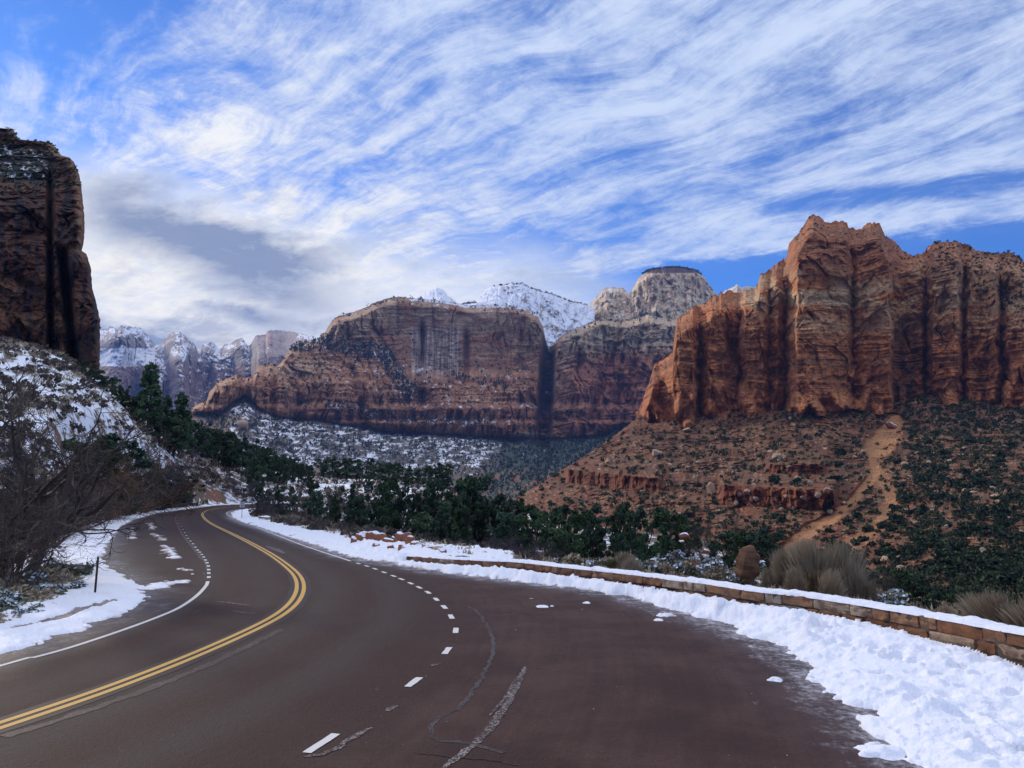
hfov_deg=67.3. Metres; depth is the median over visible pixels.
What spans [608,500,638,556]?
juniper
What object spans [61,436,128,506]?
juniper
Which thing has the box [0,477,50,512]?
bare shrub
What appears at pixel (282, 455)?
juniper
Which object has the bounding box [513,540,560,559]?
bare shrub
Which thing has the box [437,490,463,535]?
juniper
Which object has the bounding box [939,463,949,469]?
bush
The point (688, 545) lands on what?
juniper
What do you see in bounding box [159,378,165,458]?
utility pole
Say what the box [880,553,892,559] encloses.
bush
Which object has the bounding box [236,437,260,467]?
juniper
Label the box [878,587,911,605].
bush
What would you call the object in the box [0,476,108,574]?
bare tree
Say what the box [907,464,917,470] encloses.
bush
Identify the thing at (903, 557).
bush
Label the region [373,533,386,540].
boulder
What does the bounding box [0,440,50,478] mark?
bare shrub
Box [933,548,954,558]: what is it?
bush
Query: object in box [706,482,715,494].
boulder
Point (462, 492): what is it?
juniper
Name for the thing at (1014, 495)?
bush
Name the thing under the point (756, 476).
rubble
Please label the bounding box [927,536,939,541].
bush
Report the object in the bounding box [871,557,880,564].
bush
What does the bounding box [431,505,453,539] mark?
juniper
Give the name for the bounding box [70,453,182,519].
bare shrub
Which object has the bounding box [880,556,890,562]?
boulder
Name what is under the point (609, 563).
dry bush
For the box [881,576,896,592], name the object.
juniper
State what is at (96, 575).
marker post
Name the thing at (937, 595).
juniper
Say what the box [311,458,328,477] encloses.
juniper
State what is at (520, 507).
juniper
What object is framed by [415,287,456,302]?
mountain
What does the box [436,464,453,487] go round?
juniper
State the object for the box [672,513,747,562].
bare shrub
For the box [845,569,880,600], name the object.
dry bush
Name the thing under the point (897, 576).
juniper
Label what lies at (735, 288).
mountain
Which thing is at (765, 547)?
juniper
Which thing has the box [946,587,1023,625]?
dry bush
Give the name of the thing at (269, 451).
juniper
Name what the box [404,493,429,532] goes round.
juniper
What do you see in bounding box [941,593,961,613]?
juniper
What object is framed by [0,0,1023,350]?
sky
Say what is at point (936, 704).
snow
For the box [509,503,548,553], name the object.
juniper
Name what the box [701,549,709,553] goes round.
boulder
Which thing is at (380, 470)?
juniper
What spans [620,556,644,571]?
dry bush
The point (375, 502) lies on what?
juniper
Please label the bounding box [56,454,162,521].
bare shrub
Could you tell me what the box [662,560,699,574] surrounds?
bush
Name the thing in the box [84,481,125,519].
bare shrub
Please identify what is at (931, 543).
bush
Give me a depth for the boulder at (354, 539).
41.25 m
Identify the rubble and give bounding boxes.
[525,406,1023,595]
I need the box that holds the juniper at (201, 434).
[189,422,211,454]
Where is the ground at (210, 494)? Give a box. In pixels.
[0,344,964,611]
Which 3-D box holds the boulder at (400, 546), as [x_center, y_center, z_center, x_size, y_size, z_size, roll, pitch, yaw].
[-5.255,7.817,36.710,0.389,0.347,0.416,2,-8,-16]
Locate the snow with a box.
[0,498,1023,767]
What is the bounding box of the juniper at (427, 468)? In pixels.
[421,465,440,486]
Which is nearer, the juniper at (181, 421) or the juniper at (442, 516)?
the juniper at (442, 516)
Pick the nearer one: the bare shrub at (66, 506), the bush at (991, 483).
the bare shrub at (66, 506)
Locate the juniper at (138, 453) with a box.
[97,432,155,514]
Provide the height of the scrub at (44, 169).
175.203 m
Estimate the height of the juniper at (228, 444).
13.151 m
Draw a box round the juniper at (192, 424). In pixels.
[186,419,196,451]
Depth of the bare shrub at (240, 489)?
206.64 m
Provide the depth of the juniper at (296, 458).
311.27 m
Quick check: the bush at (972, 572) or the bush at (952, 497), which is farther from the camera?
the bush at (952, 497)
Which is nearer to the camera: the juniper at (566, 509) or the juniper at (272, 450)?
the juniper at (566, 509)
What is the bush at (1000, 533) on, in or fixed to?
on the hill
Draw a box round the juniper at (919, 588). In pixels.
[906,574,931,608]
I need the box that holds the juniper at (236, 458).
[219,435,244,467]
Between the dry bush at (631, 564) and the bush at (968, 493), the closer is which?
the dry bush at (631, 564)
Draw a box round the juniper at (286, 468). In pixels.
[277,456,295,484]
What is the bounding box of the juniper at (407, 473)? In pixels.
[389,466,415,484]
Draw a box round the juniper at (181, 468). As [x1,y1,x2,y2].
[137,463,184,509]
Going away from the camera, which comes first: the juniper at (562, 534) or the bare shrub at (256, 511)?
the juniper at (562, 534)
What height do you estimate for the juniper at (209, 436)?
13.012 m
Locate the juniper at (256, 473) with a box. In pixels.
[243,457,267,495]
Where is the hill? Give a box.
[513,394,1023,606]
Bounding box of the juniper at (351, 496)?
[338,483,360,523]
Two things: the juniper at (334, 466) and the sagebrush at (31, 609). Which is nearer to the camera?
the sagebrush at (31, 609)
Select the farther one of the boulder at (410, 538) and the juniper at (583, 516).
the juniper at (583, 516)
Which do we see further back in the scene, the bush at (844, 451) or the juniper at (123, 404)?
the bush at (844, 451)
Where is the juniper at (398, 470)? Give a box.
[392,462,404,481]
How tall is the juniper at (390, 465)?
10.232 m
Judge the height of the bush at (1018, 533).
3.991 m
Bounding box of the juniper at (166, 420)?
[136,406,172,443]
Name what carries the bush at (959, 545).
on the hill
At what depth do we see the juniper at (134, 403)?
184.07 m
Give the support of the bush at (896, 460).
on the hill
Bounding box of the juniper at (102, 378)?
[86,369,109,389]
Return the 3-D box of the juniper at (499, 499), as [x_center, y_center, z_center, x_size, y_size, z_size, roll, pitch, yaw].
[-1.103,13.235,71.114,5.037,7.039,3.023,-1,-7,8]
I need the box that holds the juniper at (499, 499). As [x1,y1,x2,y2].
[484,489,525,546]
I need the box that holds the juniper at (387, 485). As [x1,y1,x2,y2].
[377,476,402,528]
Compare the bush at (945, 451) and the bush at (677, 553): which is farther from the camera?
the bush at (945, 451)
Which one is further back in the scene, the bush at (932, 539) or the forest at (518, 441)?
the forest at (518, 441)
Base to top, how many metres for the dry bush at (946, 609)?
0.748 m
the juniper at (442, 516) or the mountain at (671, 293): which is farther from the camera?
the mountain at (671, 293)
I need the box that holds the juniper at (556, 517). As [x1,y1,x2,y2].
[536,506,572,558]
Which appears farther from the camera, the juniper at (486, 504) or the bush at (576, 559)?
the juniper at (486, 504)
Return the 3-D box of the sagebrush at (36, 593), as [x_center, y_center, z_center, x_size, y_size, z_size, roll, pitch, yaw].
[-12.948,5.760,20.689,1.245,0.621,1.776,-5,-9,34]
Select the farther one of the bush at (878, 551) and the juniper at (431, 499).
the bush at (878, 551)
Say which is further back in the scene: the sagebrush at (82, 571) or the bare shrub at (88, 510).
the bare shrub at (88, 510)
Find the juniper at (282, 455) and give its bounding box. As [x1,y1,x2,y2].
[276,454,288,471]
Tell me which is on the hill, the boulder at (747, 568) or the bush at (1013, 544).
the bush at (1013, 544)
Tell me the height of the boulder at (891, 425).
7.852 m
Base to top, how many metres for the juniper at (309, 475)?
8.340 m
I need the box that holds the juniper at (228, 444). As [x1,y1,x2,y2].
[207,432,235,466]
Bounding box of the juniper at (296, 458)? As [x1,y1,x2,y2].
[284,457,304,473]
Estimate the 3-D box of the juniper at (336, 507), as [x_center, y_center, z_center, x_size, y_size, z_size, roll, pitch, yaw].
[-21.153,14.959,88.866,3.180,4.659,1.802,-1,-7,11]
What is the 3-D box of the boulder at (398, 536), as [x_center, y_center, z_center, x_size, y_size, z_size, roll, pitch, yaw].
[-6.139,8.467,42.205,0.551,0.756,0.683,0,-7,-1]
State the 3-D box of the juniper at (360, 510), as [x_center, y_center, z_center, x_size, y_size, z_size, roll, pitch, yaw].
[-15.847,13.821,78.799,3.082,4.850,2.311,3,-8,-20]
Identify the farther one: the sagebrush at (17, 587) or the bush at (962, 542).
the bush at (962, 542)
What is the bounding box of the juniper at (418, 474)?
[413,468,427,484]
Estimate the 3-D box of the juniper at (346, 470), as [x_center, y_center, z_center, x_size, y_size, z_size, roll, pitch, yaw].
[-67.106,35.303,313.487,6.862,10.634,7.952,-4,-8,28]
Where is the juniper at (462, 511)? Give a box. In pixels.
[451,504,481,544]
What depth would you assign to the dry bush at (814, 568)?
28.03 m
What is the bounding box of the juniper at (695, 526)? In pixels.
[689,518,702,549]
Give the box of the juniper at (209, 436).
[196,422,219,457]
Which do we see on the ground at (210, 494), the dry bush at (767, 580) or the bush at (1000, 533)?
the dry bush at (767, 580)
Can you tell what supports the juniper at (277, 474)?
on the ground at (210, 494)
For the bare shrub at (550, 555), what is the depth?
43.23 m
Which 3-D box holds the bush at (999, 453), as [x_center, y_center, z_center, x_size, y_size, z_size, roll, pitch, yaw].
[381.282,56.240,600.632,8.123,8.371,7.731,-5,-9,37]
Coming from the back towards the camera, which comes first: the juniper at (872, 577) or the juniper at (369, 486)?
the juniper at (369, 486)
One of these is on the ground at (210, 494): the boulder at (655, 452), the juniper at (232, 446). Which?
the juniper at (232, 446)
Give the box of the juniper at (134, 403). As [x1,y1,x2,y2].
[126,396,151,417]
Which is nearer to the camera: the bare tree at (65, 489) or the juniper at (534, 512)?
the bare tree at (65, 489)
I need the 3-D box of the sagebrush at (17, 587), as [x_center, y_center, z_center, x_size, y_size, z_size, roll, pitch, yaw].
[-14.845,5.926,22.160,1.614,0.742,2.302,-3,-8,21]
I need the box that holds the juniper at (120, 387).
[113,385,131,403]
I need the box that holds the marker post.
[94,557,98,591]
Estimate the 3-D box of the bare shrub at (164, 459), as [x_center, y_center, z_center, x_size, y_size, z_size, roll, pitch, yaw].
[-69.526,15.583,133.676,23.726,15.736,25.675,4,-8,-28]
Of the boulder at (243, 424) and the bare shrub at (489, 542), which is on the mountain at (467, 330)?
the boulder at (243, 424)
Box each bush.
[286,514,299,518]
[556,552,598,564]
[563,556,590,565]
[582,558,609,566]
[592,552,634,568]
[613,551,641,568]
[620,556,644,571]
[635,558,662,572]
[649,549,690,563]
[650,561,666,573]
[653,558,681,572]
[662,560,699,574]
[671,556,724,577]
[684,511,695,517]
[695,563,732,578]
[702,565,734,580]
[721,574,758,586]
[725,560,766,580]
[759,567,776,587]
[765,544,793,588]
[768,474,780,479]
[768,476,779,483]
[771,513,785,518]
[776,517,787,522]
[782,537,812,588]
[782,566,809,590]
[783,535,843,592]
[792,476,801,482]
[815,569,850,597]
[819,505,833,511]
[819,538,875,584]
[822,543,846,570]
[824,527,835,532]
[825,497,835,503]
[829,474,841,479]
[834,448,846,454]
[834,461,843,466]
[838,555,868,596]
[841,517,854,524]
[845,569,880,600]
[849,539,859,544]
[851,512,862,518]
[857,535,868,542]
[861,525,875,531]
[866,541,876,545]
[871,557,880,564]
[873,548,884,555]
[876,594,908,605]
[877,519,887,528]
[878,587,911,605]
[880,542,890,546]
[880,546,894,552]
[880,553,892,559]
[884,525,899,531]
[887,504,900,510]
[890,514,901,520]
[890,556,900,562]
[891,457,900,463]
[891,549,902,555]
[893,519,906,524]
[894,481,906,487]
[896,562,908,565]
[900,555,908,560]
[902,552,913,558]
[903,491,916,498]
[906,527,921,533]
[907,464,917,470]
[909,535,924,541]
[911,548,922,554]
[917,476,930,481]
[917,504,928,511]
[923,559,936,563]
[923,561,937,567]
[925,470,938,473]
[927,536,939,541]
[927,540,935,547]
[928,492,940,498]
[928,565,942,573]
[929,465,937,470]
[933,499,943,504]
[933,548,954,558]
[933,603,960,614]
[934,518,946,523]
[936,540,950,548]
[937,448,950,454]
[937,454,949,458]
[937,555,950,560]
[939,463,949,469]
[939,557,961,566]
[940,565,948,570]
[941,569,955,577]
[943,520,952,526]
[946,478,962,487]
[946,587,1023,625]
[948,494,957,501]
[950,546,962,552]
[951,538,964,545]
[953,542,963,548]
[955,529,968,536]
[955,563,973,569]
[957,486,966,491]
[958,555,973,562]
[959,482,974,487]
[959,506,975,513]
[959,524,968,530]
[960,491,971,496]
[961,468,971,474]
[966,524,979,531]
[966,555,979,561]
[967,438,975,442]
[967,568,983,577]
[968,550,980,554]
[969,523,987,529]
[970,477,981,485]
[972,472,983,477]
[972,560,999,569]
[974,513,983,518]
[976,529,989,535]
[977,505,989,511]
[979,438,991,444]
[979,479,992,485]
[979,555,993,562]
[981,550,995,557]
[982,570,995,578]
[984,510,994,515]
[984,598,1023,626]
[986,539,1001,544]
[987,480,997,487]
[988,463,998,468]
[990,505,1009,513]
[991,457,1004,462]
[992,514,1005,520]
[992,530,1006,538]
[992,545,1002,550]
[992,551,1004,556]
[994,559,1007,564]
[995,451,1005,457]
[995,571,1019,585]
[1001,521,1014,526]
[1005,493,1021,498]
[1006,535,1020,541]
[1006,540,1020,547]
[1007,440,1019,446]
[1007,491,1023,498]
[1007,578,1023,584]
[1010,562,1023,566]
[1012,531,1023,537]
[1015,550,1023,555]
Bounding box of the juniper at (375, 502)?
[365,483,386,526]
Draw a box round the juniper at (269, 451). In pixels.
[247,445,271,457]
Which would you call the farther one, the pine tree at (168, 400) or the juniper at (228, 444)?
the juniper at (228, 444)
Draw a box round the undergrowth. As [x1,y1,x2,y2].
[0,335,526,558]
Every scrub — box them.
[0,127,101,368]
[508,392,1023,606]
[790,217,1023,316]
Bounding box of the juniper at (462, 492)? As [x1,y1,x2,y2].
[450,483,481,539]
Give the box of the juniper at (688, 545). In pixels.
[679,519,694,557]
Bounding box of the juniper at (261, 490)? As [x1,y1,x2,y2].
[254,487,271,511]
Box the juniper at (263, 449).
[261,446,270,462]
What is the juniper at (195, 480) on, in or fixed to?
on the ground at (210, 494)
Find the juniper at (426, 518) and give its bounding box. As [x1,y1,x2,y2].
[410,511,438,539]
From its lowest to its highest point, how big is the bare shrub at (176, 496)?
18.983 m
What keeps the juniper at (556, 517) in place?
on the ground at (210, 494)
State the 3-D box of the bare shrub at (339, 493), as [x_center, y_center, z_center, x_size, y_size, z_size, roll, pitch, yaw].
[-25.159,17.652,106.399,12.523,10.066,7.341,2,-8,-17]
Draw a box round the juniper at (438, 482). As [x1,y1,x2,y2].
[416,477,447,525]
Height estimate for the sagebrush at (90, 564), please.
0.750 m
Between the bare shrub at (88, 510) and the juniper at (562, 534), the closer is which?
the juniper at (562, 534)
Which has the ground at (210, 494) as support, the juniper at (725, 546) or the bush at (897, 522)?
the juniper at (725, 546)
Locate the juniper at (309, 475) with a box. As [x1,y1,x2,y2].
[299,465,314,480]
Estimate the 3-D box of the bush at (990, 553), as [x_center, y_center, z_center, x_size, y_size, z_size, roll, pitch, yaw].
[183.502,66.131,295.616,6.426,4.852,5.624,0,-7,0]
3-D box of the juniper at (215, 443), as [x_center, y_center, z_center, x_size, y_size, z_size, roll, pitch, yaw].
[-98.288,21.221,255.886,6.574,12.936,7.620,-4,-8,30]
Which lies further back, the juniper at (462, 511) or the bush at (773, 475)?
the bush at (773, 475)
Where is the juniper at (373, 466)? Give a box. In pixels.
[364,458,379,480]
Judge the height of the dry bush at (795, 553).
2.500 m
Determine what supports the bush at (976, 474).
on the hill
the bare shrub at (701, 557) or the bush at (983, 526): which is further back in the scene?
the bush at (983, 526)
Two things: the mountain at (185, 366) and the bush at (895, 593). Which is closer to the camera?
the bush at (895, 593)
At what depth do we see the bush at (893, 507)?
470.49 m
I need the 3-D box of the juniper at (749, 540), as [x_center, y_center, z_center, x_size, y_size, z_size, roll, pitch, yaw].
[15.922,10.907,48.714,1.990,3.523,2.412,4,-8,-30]
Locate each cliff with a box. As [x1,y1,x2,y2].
[0,128,99,374]
[636,214,1023,427]
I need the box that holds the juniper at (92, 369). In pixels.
[79,363,97,379]
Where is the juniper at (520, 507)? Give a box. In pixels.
[491,498,530,549]
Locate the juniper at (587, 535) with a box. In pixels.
[572,517,598,558]
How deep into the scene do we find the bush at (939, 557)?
295.39 m
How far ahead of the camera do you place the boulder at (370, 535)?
44.02 m
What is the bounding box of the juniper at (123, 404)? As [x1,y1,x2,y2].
[118,392,131,407]
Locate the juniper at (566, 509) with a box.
[547,500,577,545]
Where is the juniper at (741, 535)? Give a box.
[727,529,747,567]
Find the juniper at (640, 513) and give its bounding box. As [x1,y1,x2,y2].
[621,503,660,561]
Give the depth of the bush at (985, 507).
416.56 m
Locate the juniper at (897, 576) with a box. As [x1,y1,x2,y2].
[887,570,912,597]
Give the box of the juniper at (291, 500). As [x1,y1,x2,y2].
[285,486,301,513]
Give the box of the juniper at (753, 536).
[743,531,774,559]
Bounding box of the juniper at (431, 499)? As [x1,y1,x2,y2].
[414,480,446,532]
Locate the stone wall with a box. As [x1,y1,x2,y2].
[406,554,1023,667]
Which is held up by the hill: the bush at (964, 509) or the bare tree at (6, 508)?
the bush at (964, 509)
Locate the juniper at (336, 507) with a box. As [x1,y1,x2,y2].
[317,494,341,521]
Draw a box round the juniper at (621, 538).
[607,530,633,558]
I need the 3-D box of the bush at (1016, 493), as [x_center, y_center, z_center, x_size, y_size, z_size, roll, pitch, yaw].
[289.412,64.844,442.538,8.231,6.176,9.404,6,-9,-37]
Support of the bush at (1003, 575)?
on the hill
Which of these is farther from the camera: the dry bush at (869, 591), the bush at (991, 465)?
the bush at (991, 465)
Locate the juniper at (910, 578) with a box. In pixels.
[903,574,918,603]
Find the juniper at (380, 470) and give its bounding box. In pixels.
[373,463,395,481]
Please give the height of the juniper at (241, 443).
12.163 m
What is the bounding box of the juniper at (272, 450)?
[263,447,274,465]
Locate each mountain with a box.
[99,325,317,430]
[190,296,677,501]
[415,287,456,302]
[465,283,594,345]
[589,266,717,320]
[723,284,754,293]
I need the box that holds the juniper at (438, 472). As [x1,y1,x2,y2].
[432,462,452,482]
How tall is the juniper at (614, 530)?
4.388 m
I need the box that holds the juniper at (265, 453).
[250,451,270,481]
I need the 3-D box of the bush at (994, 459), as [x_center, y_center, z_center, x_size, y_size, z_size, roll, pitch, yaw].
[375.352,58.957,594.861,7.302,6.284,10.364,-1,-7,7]
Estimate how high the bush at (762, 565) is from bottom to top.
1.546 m
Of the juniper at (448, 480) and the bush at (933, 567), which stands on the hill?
the bush at (933, 567)
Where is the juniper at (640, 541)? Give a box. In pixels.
[632,536,647,561]
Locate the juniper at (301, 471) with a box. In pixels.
[297,463,307,482]
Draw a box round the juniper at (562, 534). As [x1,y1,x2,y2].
[547,523,581,559]
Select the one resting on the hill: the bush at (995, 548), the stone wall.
the bush at (995, 548)
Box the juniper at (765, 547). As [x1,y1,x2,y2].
[755,532,782,572]
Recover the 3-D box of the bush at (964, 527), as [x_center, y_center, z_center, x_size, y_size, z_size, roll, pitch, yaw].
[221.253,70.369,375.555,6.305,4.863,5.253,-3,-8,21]
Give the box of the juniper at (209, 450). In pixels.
[191,427,218,458]
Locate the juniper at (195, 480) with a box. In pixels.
[172,472,205,504]
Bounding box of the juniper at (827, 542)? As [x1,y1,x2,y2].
[821,539,851,554]
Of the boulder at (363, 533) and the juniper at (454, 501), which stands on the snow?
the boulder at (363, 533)
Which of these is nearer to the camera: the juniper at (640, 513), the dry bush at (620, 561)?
the dry bush at (620, 561)
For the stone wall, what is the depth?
17.11 m
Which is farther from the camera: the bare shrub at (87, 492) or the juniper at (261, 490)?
the juniper at (261, 490)
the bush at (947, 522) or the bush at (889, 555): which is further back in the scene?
the bush at (947, 522)
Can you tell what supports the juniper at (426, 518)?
on the ground at (210, 494)
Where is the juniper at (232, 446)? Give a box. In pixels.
[219,431,239,466]
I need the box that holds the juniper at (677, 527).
[661,516,692,553]
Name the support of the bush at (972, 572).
on the hill
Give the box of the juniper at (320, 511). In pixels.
[305,490,325,517]
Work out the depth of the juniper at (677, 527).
62.45 m
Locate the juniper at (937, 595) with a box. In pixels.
[927,584,947,610]
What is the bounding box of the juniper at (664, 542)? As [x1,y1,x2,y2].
[646,507,686,560]
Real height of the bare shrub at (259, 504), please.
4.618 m
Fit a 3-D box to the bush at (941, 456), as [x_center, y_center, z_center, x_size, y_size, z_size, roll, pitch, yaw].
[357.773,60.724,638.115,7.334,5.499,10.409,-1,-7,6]
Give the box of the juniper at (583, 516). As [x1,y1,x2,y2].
[565,509,593,557]
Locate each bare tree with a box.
[0,360,163,569]
[0,368,112,576]
[0,404,103,570]
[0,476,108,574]
[0,478,108,588]
[0,478,114,563]
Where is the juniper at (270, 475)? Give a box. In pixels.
[262,456,277,484]
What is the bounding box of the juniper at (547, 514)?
[538,510,554,551]
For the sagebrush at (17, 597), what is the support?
on the ground at (210, 494)
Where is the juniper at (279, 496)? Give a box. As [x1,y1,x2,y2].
[272,485,287,515]
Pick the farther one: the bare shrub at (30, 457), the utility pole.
the utility pole
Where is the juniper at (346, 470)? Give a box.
[336,458,355,479]
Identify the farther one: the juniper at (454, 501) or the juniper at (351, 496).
the juniper at (351, 496)
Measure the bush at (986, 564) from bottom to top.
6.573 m
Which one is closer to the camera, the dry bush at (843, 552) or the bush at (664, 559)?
the dry bush at (843, 552)
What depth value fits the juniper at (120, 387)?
180.91 m
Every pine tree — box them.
[131,361,166,437]
[158,395,174,446]
[172,391,197,456]
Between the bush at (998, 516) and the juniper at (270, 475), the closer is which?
the juniper at (270, 475)
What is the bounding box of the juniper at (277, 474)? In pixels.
[266,455,282,480]
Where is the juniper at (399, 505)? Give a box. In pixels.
[385,484,412,530]
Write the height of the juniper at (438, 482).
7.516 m
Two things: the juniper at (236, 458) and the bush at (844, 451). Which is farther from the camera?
the bush at (844, 451)
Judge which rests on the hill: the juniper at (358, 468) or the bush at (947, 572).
the bush at (947, 572)
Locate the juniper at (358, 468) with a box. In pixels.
[349,459,370,480]
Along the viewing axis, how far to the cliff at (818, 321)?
962.82 m
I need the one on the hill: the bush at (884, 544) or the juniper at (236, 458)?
the bush at (884, 544)
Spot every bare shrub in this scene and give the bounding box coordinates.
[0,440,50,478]
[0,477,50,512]
[1,455,103,519]
[1,487,103,539]
[2,444,51,470]
[7,479,99,533]
[11,468,110,524]
[19,476,120,518]
[41,457,143,526]
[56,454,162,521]
[62,476,109,517]
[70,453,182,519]
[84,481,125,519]
[94,446,195,515]
[120,427,190,512]
[121,438,215,514]
[127,442,220,509]
[195,465,219,481]
[212,472,234,485]
[214,482,233,493]
[219,477,260,500]
[227,475,247,488]
[243,494,267,516]
[249,493,276,515]
[261,498,284,515]
[283,487,329,517]
[286,477,373,521]
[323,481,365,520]
[469,531,530,554]
[479,536,507,548]
[491,533,546,558]
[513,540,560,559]
[531,546,572,562]
[658,555,685,563]
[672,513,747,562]
[867,562,902,594]
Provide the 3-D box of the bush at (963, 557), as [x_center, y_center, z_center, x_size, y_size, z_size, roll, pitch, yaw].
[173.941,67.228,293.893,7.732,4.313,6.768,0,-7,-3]
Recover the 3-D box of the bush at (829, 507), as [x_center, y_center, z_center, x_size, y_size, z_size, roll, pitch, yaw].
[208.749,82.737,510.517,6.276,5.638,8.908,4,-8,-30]
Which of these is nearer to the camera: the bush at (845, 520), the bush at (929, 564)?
the bush at (929, 564)
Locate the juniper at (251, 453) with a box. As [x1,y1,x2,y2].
[240,448,262,480]
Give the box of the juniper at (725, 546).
[710,532,738,567]
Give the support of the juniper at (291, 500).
on the ground at (210, 494)
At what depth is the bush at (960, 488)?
505.44 m
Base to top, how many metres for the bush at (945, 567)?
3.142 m
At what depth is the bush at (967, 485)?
508.16 m
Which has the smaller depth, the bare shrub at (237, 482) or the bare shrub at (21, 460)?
the bare shrub at (21, 460)
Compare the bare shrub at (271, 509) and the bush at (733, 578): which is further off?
the bare shrub at (271, 509)
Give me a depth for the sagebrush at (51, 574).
24.44 m
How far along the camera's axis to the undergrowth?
133.06 m
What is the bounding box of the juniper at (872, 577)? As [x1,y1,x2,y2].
[866,571,881,590]
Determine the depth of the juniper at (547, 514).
74.44 m
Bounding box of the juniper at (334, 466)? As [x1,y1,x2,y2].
[318,456,342,478]
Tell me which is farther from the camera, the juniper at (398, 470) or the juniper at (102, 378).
the juniper at (398, 470)
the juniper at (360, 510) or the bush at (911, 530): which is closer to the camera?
the juniper at (360, 510)
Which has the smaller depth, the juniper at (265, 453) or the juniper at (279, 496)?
the juniper at (279, 496)
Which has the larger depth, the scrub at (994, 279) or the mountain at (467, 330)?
the mountain at (467, 330)
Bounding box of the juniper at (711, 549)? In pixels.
[707,541,716,559]
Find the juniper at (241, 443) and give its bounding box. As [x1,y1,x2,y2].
[235,440,247,468]
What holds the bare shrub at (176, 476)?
on the ground at (210, 494)
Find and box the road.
[0,504,923,767]
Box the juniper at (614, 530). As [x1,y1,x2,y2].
[605,511,632,557]
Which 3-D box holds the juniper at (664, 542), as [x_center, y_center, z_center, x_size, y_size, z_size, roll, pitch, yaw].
[9.870,10.136,49.063,2.486,4.657,2.145,2,-7,-14]
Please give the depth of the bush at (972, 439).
699.34 m
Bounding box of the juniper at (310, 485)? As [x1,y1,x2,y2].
[301,479,319,515]
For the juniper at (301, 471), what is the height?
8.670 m
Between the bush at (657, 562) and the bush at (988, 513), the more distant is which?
the bush at (988, 513)
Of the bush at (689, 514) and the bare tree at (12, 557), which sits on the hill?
the bush at (689, 514)
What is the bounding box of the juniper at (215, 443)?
[210,429,229,459]
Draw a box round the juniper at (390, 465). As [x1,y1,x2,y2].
[383,462,397,480]
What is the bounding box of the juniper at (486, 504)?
[464,473,495,543]
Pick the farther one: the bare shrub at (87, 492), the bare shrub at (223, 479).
the bare shrub at (223, 479)
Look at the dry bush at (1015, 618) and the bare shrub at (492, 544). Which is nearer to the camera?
the dry bush at (1015, 618)
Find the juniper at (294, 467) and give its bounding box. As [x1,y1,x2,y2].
[290,463,299,484]
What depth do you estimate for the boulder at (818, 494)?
511.56 m
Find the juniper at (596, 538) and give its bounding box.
[578,500,622,560]
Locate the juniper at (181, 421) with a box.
[161,410,191,457]
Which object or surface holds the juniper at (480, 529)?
on the ground at (210, 494)
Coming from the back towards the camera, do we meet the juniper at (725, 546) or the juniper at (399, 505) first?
the juniper at (399, 505)
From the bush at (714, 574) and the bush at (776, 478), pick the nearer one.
the bush at (714, 574)
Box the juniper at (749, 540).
[745,528,783,558]
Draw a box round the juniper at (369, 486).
[359,471,381,493]
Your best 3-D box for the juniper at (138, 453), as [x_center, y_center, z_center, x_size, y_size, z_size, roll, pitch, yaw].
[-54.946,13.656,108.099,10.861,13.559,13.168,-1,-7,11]
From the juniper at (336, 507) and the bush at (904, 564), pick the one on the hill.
the bush at (904, 564)
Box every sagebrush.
[0,576,30,592]
[0,589,37,605]
[0,596,19,612]
[0,612,21,619]
[4,569,49,587]
[5,565,84,583]
[11,606,44,614]
[19,586,59,601]
[29,602,56,607]
[32,584,67,594]
[41,561,93,575]
[43,561,94,569]
[45,579,87,589]
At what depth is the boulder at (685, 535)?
60.80 m
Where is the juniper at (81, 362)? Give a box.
[76,357,89,372]
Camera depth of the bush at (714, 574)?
37.86 m
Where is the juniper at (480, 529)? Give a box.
[454,475,484,535]
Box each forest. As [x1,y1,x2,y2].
[189,295,681,501]
[357,265,712,327]
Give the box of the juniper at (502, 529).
[486,511,523,548]
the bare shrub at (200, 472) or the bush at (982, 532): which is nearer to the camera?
the bare shrub at (200, 472)
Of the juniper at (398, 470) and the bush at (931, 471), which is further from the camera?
the bush at (931, 471)
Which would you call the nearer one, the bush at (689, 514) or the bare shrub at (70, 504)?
the bare shrub at (70, 504)
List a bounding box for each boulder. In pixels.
[237,420,247,429]
[350,536,357,542]
[355,533,362,540]
[359,531,366,538]
[365,531,378,539]
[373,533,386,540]
[382,538,393,542]
[395,531,402,540]
[398,544,405,549]
[400,532,411,541]
[405,535,414,543]
[437,548,446,552]
[652,449,661,456]
[679,532,689,539]
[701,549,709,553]
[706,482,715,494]
[734,545,759,585]
[772,453,781,459]
[815,492,822,497]
[824,488,832,493]
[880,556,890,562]
[885,422,896,428]
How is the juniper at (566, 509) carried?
on the ground at (210, 494)
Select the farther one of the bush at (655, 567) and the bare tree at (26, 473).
the bush at (655, 567)
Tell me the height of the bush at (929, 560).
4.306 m
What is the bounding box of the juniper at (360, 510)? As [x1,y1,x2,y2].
[342,495,371,525]
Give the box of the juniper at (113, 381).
[105,377,121,395]
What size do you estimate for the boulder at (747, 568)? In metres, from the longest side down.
2.226 x 1.002 x 0.954 m

